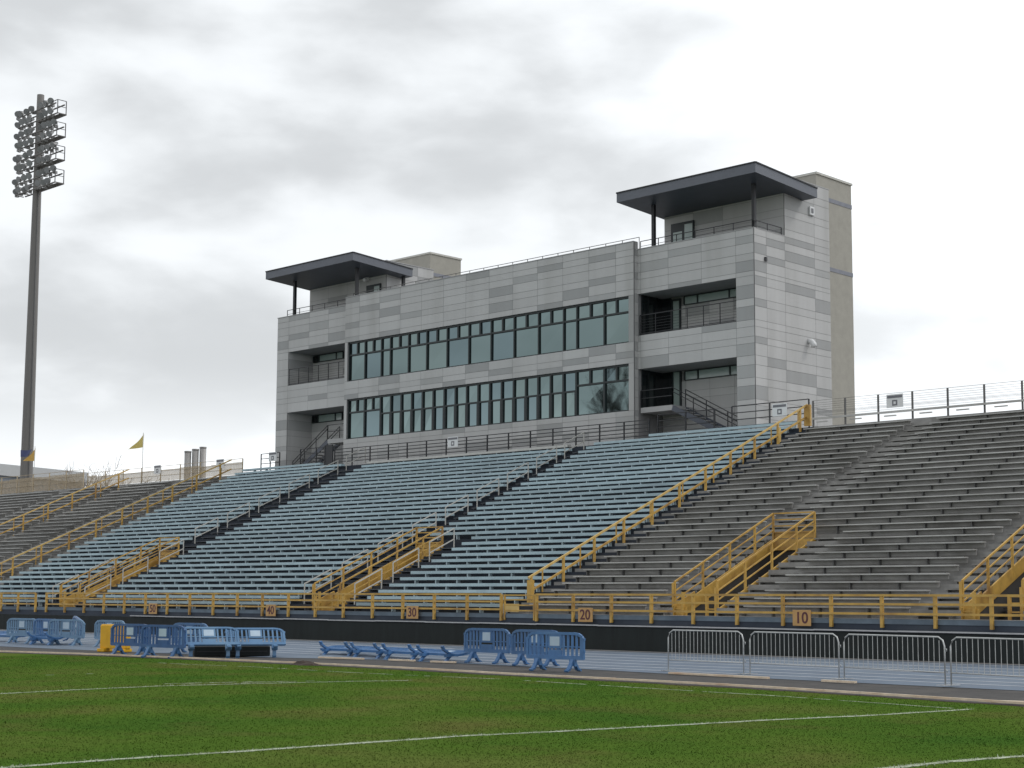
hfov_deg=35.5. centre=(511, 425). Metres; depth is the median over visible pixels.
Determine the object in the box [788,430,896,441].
bleacher bench
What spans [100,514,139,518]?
bleacher bench
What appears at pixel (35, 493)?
bleacher bench
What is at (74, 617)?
plastic barricade
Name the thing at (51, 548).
bleacher bench
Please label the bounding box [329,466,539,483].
bleacher bench
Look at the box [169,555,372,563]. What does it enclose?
bleacher bench
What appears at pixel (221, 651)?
foam mat
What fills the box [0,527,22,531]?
bleacher bench
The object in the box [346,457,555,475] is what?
bleacher bench
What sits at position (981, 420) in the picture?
bleacher bench
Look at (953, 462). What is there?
bleacher bench
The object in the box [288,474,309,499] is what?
aisle handrail
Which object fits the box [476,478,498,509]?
aisle handrail
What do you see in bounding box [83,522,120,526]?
bleacher bench
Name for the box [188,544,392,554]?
bleacher bench
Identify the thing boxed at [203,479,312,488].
bleacher bench
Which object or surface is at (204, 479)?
bleacher bench
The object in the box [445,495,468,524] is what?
aisle handrail
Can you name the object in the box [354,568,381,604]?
aisle handrail
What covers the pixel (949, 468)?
bleacher bench
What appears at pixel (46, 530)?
bleacher bench
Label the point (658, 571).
bleacher bench
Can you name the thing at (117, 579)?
stairway
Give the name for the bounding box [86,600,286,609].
bleacher bench
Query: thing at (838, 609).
bleacher bench
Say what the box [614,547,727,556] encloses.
bleacher bench
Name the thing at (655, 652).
gutter path
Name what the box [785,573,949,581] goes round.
bleacher bench
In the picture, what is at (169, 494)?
bleacher bench
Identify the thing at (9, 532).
bleacher bench
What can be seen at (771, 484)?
bleacher bench
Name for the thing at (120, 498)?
bleacher bench
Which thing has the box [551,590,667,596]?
bleacher bench
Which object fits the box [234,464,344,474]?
bleacher bench
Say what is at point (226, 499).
bleacher bench
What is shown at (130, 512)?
bleacher bench
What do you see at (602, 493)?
bleacher bench
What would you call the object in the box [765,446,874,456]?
bleacher bench
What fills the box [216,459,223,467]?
section sign
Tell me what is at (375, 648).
plastic barricade
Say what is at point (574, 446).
aisle handrail
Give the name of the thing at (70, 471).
bare tree
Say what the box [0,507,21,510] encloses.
bleacher bench
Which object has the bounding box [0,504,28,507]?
bleacher bench
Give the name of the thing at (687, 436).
bleacher bench
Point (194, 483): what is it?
bleacher bench
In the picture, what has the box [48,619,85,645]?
plastic barricade
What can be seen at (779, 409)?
section sign
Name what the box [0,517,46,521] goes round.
bleacher bench
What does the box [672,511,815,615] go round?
stairway
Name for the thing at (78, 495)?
bleacher bench
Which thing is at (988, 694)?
asphalt path
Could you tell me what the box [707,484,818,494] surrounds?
bleacher bench
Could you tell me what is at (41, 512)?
bleacher bench
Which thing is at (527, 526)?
bleacher bench
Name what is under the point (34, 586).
bleacher bench
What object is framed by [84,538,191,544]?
bleacher bench
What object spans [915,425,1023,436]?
bleacher bench
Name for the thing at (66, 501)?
bleacher bench
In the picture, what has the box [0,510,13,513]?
bleacher bench
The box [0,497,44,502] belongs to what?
bleacher bench
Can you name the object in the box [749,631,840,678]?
crowd barrier
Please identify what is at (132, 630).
plastic barricade
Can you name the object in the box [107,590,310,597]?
bleacher bench
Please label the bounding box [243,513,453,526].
bleacher bench
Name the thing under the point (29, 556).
bleacher bench
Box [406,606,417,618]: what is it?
yard sign
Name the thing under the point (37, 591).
bleacher bench
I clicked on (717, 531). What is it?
bleacher bench
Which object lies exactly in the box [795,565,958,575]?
bleacher bench
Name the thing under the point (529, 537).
bleacher bench
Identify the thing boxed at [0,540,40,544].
bleacher bench
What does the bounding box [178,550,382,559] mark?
bleacher bench
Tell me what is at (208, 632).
plastic barricade
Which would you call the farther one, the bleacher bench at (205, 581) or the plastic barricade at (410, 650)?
the bleacher bench at (205, 581)
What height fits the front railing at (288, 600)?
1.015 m
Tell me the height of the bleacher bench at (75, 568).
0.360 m
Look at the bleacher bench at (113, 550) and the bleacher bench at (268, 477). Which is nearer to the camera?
the bleacher bench at (113, 550)
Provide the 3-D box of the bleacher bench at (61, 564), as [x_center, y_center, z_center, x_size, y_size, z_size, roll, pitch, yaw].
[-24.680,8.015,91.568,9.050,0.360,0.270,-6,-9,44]
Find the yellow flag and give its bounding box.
[129,433,143,471]
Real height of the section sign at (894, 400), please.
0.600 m
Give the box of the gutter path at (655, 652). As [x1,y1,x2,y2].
[0,629,1023,664]
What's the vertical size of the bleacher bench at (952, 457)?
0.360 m
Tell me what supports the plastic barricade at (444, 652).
on the track
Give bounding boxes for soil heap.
[290,660,320,665]
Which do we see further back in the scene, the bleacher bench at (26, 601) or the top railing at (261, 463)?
the top railing at (261, 463)
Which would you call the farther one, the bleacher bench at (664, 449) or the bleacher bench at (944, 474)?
the bleacher bench at (664, 449)
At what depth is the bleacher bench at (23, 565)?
96.45 m
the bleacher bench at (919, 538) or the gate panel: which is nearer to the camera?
the bleacher bench at (919, 538)
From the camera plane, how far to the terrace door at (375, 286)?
105.49 m
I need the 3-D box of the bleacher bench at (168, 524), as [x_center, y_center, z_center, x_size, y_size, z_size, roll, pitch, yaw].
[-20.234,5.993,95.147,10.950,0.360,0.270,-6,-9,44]
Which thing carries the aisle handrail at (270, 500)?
on the grandstand
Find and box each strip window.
[312,412,342,423]
[313,351,343,362]
[683,288,735,304]
[684,365,736,380]
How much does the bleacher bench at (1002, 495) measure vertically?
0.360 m
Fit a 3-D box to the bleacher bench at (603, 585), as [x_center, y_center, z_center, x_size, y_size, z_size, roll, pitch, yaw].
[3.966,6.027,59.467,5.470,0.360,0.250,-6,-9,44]
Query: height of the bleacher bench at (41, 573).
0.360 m
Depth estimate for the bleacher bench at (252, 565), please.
78.67 m
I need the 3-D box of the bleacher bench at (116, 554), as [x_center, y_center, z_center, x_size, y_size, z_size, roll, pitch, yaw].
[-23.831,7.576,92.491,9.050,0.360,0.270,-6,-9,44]
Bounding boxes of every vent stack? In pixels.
[184,451,191,473]
[191,449,198,478]
[199,447,206,477]
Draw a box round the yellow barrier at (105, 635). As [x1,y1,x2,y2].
[97,624,131,651]
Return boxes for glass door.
[671,298,680,329]
[671,371,681,405]
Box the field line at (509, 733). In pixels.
[0,663,1022,767]
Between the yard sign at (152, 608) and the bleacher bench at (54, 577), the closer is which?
the yard sign at (152, 608)
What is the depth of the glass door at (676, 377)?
86.31 m
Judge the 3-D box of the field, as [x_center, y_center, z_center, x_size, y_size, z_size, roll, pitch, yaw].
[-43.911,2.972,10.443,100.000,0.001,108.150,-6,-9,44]
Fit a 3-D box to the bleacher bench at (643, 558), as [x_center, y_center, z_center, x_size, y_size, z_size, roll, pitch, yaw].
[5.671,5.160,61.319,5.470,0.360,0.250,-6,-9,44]
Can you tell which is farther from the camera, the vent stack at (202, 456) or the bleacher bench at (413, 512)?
the vent stack at (202, 456)
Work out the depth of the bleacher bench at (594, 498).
73.02 m
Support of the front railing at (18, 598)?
attached to the grandstand
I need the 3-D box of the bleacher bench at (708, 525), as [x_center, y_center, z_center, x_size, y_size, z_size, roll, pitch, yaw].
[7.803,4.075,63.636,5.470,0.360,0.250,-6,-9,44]
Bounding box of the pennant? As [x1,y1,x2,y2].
[21,448,35,469]
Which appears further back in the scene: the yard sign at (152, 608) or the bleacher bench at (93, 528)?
the bleacher bench at (93, 528)
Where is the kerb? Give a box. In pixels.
[0,650,1023,703]
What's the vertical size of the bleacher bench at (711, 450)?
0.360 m
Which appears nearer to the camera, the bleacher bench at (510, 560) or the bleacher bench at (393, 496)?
the bleacher bench at (510, 560)
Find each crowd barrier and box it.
[661,629,748,673]
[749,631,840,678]
[840,634,954,684]
[942,637,1023,685]
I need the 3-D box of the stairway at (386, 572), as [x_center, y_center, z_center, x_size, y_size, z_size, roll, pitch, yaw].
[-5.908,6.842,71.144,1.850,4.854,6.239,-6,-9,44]
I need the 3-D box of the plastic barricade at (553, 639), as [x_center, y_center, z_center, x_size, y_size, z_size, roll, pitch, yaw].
[1.228,6.420,45.368,2.060,1.100,0.679,-5,-8,38]
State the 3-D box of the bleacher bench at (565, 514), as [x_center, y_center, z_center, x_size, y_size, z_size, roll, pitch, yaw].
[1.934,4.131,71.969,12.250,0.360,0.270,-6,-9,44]
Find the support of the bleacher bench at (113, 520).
on the grandstand
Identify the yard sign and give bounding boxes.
[149,603,156,613]
[266,605,275,615]
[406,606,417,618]
[578,608,592,621]
[793,610,810,625]
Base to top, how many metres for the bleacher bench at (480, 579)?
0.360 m
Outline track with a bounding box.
[0,630,1023,690]
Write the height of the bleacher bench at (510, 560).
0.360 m
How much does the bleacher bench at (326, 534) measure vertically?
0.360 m
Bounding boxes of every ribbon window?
[348,296,628,381]
[348,364,628,438]
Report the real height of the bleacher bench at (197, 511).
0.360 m
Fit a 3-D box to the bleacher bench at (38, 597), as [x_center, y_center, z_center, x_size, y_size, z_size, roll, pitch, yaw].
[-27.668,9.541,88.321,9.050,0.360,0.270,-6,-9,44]
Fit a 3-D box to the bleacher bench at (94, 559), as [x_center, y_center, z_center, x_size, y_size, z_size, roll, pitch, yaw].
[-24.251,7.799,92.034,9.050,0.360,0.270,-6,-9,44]
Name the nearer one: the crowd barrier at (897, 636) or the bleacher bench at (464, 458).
the crowd barrier at (897, 636)
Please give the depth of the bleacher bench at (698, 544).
62.26 m
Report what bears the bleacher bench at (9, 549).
on the grandstand
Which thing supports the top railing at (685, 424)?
on the grandstand
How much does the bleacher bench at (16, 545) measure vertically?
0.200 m
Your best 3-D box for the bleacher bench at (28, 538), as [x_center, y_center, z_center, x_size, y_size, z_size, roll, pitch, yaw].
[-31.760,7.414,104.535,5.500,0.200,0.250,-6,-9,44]
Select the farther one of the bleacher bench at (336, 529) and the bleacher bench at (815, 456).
the bleacher bench at (336, 529)
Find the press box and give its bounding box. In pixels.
[265,161,854,469]
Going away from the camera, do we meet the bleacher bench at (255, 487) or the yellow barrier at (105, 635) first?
the yellow barrier at (105, 635)
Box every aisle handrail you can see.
[52,574,78,602]
[84,574,110,595]
[90,557,114,577]
[122,557,148,584]
[159,539,183,564]
[194,517,217,543]
[227,502,249,529]
[258,488,280,512]
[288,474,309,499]
[304,569,331,603]
[318,460,337,483]
[341,549,367,584]
[346,447,365,469]
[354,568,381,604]
[377,530,402,561]
[392,548,418,582]
[412,512,436,545]
[429,528,454,561]
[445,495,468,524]
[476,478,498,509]
[507,462,528,489]
[536,447,556,475]
[564,432,583,458]
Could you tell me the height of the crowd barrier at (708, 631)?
1.160 m
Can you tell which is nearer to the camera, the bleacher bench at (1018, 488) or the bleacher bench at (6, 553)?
the bleacher bench at (1018, 488)
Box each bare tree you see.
[58,461,86,489]
[74,455,124,488]
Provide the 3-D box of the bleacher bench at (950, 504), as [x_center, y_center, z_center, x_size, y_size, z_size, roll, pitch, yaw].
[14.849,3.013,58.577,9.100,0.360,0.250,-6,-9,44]
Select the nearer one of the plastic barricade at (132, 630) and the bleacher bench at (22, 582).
the plastic barricade at (132, 630)
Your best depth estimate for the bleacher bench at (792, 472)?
67.70 m
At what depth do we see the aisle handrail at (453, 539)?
71.81 m
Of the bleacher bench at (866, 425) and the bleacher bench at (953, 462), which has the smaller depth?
the bleacher bench at (953, 462)
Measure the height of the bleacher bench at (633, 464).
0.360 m
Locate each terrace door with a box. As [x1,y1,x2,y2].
[366,283,380,292]
[671,220,694,241]
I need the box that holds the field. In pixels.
[0,653,1023,767]
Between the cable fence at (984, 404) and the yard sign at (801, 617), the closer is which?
the yard sign at (801, 617)
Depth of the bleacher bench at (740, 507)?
64.95 m
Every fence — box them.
[0,469,83,494]
[87,458,242,486]
[812,380,1023,426]
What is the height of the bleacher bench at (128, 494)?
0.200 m
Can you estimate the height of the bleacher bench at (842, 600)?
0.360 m
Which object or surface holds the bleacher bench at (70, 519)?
on the grandstand
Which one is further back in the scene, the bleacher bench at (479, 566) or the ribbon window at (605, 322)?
the ribbon window at (605, 322)
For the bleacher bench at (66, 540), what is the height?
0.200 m
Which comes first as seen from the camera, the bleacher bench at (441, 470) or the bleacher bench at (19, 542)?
the bleacher bench at (441, 470)
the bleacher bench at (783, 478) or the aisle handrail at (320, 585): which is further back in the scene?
the aisle handrail at (320, 585)
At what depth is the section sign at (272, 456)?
105.23 m
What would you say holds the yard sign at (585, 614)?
attached to the front railing at (935, 614)
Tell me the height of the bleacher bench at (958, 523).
0.360 m
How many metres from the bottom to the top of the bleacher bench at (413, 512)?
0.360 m
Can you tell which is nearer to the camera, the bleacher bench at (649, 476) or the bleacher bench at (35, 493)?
the bleacher bench at (649, 476)
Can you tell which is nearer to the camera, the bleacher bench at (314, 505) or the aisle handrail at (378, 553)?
the aisle handrail at (378, 553)
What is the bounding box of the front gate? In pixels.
[504,594,534,619]
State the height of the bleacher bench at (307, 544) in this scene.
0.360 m
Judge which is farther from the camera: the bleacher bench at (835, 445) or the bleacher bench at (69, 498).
the bleacher bench at (69, 498)
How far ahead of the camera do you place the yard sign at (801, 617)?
50.56 m
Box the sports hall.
[0,464,87,494]
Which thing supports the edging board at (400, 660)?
on the asphalt path at (988, 694)
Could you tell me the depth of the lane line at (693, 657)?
46.86 m
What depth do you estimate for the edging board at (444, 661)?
50.43 m
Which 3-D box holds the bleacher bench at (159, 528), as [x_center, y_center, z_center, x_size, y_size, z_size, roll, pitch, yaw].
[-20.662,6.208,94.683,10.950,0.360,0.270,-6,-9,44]
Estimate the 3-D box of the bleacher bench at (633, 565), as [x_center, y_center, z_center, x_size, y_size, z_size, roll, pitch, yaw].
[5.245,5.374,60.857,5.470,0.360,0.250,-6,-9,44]
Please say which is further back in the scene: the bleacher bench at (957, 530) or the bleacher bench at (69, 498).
the bleacher bench at (69, 498)
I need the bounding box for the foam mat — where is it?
[193,646,269,656]
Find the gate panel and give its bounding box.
[325,444,332,464]
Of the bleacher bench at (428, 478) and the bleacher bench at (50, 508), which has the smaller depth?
the bleacher bench at (428, 478)
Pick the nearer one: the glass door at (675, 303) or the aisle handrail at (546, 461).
the aisle handrail at (546, 461)
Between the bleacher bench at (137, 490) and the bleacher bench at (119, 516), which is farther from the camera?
the bleacher bench at (137, 490)
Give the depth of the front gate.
59.51 m
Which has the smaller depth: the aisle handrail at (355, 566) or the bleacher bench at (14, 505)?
the aisle handrail at (355, 566)
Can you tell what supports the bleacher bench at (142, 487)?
on the grandstand
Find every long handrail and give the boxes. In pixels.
[0,459,231,580]
[0,469,128,535]
[527,404,811,602]
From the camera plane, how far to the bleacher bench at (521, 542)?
68.35 m
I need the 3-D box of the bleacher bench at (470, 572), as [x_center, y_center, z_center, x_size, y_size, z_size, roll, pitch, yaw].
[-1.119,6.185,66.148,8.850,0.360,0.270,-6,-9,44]
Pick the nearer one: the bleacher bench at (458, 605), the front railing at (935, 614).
the front railing at (935, 614)
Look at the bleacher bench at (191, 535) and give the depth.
93.43 m
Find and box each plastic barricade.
[0,631,27,641]
[6,618,36,643]
[26,632,62,644]
[33,618,57,644]
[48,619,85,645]
[63,616,81,644]
[94,620,124,645]
[110,624,150,655]
[140,625,186,658]
[170,623,208,652]
[178,627,239,657]
[225,628,285,657]
[319,641,371,655]
[350,642,402,658]
[381,643,434,659]
[416,645,469,661]
[464,628,510,663]
[511,629,560,666]
[526,632,584,671]
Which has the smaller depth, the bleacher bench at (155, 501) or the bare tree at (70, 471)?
the bleacher bench at (155, 501)
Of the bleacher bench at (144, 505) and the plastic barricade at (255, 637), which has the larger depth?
the bleacher bench at (144, 505)
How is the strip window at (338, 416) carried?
in the press box
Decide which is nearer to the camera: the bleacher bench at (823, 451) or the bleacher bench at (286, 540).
the bleacher bench at (823, 451)
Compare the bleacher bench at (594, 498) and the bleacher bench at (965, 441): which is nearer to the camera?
the bleacher bench at (965, 441)
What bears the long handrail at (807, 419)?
on the grandstand
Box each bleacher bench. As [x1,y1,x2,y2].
[0,491,59,497]
[0,494,51,499]
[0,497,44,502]
[0,500,36,504]
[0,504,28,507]
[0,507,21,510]
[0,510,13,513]
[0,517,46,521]
[0,520,39,524]
[0,524,31,527]
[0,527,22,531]
[0,531,14,534]
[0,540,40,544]
[0,544,31,547]
[0,548,22,551]
[0,552,13,555]
[0,563,32,566]
[0,567,22,570]
[0,580,86,586]
[0,585,76,591]
[0,590,65,595]
[2,599,44,606]
[3,595,55,601]
[4,536,49,540]
[5,513,55,518]
[6,559,39,562]
[10,575,96,581]
[12,532,57,536]
[15,555,50,558]
[16,509,63,514]
[19,570,105,576]
[21,506,70,511]
[22,528,66,533]
[23,550,60,554]
[29,503,79,508]
[29,566,113,571]
[31,524,74,529]
[32,546,67,550]
[38,521,83,525]
[39,499,87,504]
[39,542,78,546]
[39,561,126,566]
[44,496,94,501]
[46,517,91,521]
[48,556,135,562]
[49,538,87,542]
[52,492,102,498]
[54,513,100,518]
[57,552,145,557]
[58,534,94,538]
[59,489,110,494]
[62,510,108,514]
[67,547,154,553]
[68,486,117,491]
[69,530,105,534]
[70,506,116,511]
[75,542,182,548]
[77,526,114,530]
[78,502,124,507]
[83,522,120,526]
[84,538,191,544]
[86,499,132,504]
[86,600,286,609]
[92,518,131,522]
[93,533,201,540]
[94,495,140,500]
[97,595,299,603]
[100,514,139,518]
[102,492,148,497]
[102,529,210,536]
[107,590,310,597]
[110,510,146,515]
[111,488,156,493]
[111,524,219,532]
[117,485,164,490]
[117,506,156,511]
[118,584,320,589]
[120,520,228,527]
[125,481,171,486]
[125,503,164,507]
[128,578,330,584]
[129,516,237,523]
[135,499,170,503]
[137,512,245,519]
[138,572,340,579]
[141,495,180,500]
[146,507,254,515]
[149,492,188,496]
[149,567,352,573]
[154,503,262,511]
[157,488,194,493]
[159,561,362,568]
[163,499,271,507]
[165,484,204,489]
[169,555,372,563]
[171,495,278,504]
[173,481,212,485]
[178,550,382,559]
[179,491,288,500]
[181,477,218,482]
[187,487,296,496]
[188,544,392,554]
[195,483,304,492]
[197,539,406,549]
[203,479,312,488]
[206,534,415,544]
[211,475,320,485]
[216,528,425,540]
[219,471,328,481]
[225,523,434,535]
[227,468,336,478]
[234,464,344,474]
[234,518,444,530]
[242,463,323,471]
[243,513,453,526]
[252,508,462,521]
[261,503,471,517]
[270,498,480,513]
[279,493,489,508]
[287,489,497,504]
[296,484,506,500]
[304,479,515,495]
[313,475,523,491]
[321,470,531,487]
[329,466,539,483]
[338,461,548,479]
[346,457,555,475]
[354,453,563,471]
[356,603,506,612]
[361,448,571,467]
[367,445,570,463]
[367,596,523,603]
[378,590,526,598]
[389,583,544,591]
[400,576,555,584]
[411,569,565,578]
[421,563,576,571]
[430,526,635,539]
[431,557,586,564]
[439,520,644,531]
[442,550,596,558]
[449,514,649,526]
[452,544,606,552]
[458,508,662,521]
[462,538,614,546]
[467,502,671,515]
[471,532,625,541]
[477,497,676,510]
[486,491,689,505]
[495,486,697,500]
[503,480,703,495]
[512,475,714,490]
[521,470,723,485]
[529,465,728,481]
[529,604,646,614]
[538,460,739,476]
[540,597,656,605]
[546,455,747,471]
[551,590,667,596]
[554,450,752,467]
[562,445,762,462]
[562,582,678,589]
[570,440,770,458]
[573,575,688,582]
[578,435,776,453]
[583,568,698,575]
[586,430,785,449]
[594,426,792,444]
[594,561,708,569]
[604,554,718,562]
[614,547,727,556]
[624,540,738,548]
[634,534,747,543]
[643,527,757,536]
[649,421,796,436]
[653,521,766,530]
[662,515,775,523]
[671,508,784,518]
[680,502,793,512]
[689,496,801,506]
[698,490,810,500]
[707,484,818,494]
[716,479,826,489]
[724,473,835,483]
[732,467,843,477]
[741,462,851,472]
[743,606,910,617]
[749,456,858,467]
[754,598,920,606]
[757,451,866,462]
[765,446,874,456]
[765,590,930,597]
[773,440,881,451]
[775,581,939,589]
[780,435,889,446]
[784,519,1011,533]
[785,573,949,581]
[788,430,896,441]
[792,512,1019,524]
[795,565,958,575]
[796,425,903,436]
[801,505,1023,517]
[803,420,910,432]
[805,557,967,566]
[810,498,1023,512]
[815,549,976,559]
[819,492,1023,505]
[824,541,985,550]
[828,485,1023,501]
[834,534,994,543]
[836,479,1023,493]
[843,526,1002,536]
[844,473,1023,487]
[853,467,1023,481]
[861,462,1023,475]
[869,456,1023,470]
[877,450,1023,464]
[885,445,1023,458]
[892,440,1023,453]
[900,434,1023,447]
[907,430,1023,442]
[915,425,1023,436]
[922,420,1023,431]
[929,415,1023,426]
[936,410,1023,421]
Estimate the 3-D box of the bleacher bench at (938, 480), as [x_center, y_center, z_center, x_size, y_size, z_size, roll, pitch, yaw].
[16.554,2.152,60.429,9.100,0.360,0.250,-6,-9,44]
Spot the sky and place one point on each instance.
(212, 146)
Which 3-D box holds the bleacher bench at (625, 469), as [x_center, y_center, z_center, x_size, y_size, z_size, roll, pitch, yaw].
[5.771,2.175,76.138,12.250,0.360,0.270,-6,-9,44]
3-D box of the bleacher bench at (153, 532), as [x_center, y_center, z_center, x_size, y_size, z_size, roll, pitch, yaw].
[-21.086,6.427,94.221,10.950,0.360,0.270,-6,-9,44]
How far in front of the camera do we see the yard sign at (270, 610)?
69.57 m
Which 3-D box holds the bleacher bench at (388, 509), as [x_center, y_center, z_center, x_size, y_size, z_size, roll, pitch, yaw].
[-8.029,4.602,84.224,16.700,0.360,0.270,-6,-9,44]
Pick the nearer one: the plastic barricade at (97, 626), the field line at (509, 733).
the field line at (509, 733)
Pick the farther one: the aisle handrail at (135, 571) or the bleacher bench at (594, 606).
the aisle handrail at (135, 571)
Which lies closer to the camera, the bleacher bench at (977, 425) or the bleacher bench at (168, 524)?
the bleacher bench at (977, 425)
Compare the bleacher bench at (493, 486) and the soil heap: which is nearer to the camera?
the soil heap
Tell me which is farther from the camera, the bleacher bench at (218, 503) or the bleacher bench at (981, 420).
the bleacher bench at (218, 503)
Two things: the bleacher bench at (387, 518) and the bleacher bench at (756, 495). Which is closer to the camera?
the bleacher bench at (756, 495)
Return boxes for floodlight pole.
[12,94,66,492]
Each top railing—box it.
[260,452,279,470]
[300,446,324,464]
[334,419,649,464]
[657,409,714,436]
[731,399,809,430]
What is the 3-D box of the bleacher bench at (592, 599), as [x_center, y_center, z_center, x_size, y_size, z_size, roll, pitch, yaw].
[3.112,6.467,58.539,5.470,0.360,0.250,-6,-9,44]
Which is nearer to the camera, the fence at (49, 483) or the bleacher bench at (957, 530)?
the bleacher bench at (957, 530)
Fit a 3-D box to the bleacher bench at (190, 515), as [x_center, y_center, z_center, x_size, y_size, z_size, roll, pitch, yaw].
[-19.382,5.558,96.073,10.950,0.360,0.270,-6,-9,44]
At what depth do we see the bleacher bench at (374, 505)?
84.15 m
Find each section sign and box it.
[154,465,160,473]
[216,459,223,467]
[269,452,276,460]
[448,436,457,447]
[772,403,786,416]
[886,393,902,407]
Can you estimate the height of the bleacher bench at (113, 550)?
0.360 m
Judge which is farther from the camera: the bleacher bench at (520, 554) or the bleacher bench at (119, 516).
the bleacher bench at (119, 516)
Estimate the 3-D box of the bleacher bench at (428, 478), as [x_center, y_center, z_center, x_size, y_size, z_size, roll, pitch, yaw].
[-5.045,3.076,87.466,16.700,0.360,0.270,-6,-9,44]
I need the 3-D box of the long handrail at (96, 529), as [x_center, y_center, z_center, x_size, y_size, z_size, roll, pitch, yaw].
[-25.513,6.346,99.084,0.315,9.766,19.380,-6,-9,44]
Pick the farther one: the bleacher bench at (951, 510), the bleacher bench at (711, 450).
the bleacher bench at (711, 450)
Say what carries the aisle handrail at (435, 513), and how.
on the grandstand
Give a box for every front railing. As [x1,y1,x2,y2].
[0,592,36,611]
[45,592,502,620]
[535,593,1023,629]
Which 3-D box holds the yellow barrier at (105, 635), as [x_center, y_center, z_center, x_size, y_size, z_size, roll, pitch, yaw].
[-14.789,7.931,59.599,1.260,1.015,0.520,-2,-7,24]
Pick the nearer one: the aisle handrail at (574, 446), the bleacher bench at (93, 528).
the aisle handrail at (574, 446)
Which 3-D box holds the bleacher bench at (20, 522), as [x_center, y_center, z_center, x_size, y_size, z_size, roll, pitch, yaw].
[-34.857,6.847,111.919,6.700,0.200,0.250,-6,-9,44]
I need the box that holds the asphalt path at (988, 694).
[0,647,1023,705]
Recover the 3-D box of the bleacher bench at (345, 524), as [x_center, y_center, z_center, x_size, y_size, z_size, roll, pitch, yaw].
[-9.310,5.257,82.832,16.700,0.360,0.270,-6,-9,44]
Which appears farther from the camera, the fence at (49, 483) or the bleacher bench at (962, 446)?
the fence at (49, 483)
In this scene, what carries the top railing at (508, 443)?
on the grandstand
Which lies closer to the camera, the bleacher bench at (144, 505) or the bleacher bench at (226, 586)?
the bleacher bench at (226, 586)
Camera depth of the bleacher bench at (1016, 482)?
60.25 m
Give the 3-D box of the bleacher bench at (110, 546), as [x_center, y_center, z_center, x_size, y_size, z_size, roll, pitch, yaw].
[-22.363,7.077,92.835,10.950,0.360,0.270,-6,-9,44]
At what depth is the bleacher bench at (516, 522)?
71.17 m
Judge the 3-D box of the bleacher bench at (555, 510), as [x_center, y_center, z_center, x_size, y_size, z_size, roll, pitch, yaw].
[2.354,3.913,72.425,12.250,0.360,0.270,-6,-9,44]
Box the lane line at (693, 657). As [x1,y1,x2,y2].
[2,630,1023,685]
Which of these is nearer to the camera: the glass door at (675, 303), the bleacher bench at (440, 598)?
the bleacher bench at (440, 598)
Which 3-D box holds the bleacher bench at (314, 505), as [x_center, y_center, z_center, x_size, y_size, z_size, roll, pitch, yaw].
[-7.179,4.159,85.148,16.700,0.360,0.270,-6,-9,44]
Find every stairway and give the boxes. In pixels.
[59,537,179,606]
[312,526,443,610]
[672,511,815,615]
[959,525,1023,619]
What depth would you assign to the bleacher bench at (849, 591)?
51.92 m
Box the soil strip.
[0,652,1023,706]
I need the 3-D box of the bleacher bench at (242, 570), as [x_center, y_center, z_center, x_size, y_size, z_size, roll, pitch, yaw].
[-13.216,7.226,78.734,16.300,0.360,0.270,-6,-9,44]
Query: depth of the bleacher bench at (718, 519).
64.13 m
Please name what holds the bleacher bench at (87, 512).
on the grandstand
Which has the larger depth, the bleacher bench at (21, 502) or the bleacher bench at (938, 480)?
the bleacher bench at (21, 502)
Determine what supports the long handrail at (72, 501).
on the grandstand
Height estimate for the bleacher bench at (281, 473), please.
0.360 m
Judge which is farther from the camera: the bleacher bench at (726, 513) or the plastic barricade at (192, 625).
the bleacher bench at (726, 513)
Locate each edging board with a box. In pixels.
[318,657,364,659]
[388,659,415,660]
[430,661,455,662]
[668,672,769,678]
[821,679,856,682]
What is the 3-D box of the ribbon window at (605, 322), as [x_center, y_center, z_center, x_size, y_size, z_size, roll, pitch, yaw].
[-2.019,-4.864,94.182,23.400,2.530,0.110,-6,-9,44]
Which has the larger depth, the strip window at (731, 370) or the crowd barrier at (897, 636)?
the strip window at (731, 370)
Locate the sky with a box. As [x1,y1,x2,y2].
[0,0,1023,486]
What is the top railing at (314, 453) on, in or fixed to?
on the grandstand
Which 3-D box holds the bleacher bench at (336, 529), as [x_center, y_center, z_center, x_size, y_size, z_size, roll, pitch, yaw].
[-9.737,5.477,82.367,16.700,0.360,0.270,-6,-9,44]
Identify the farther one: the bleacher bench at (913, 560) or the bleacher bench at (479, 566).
the bleacher bench at (479, 566)
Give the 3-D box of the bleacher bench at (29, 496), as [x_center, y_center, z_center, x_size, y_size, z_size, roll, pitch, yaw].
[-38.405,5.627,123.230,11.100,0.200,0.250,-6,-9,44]
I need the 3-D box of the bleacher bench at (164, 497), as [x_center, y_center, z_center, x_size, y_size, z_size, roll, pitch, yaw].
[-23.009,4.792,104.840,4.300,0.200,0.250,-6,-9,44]
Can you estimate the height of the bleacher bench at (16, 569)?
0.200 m
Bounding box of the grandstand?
[0,409,1023,665]
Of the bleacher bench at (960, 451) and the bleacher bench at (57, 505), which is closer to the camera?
the bleacher bench at (960, 451)
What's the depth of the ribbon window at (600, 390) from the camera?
92.85 m
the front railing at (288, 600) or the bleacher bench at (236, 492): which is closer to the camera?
the front railing at (288, 600)
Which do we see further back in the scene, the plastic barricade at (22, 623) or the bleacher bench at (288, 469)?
the bleacher bench at (288, 469)
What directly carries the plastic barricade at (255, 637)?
on the asphalt path at (988, 694)

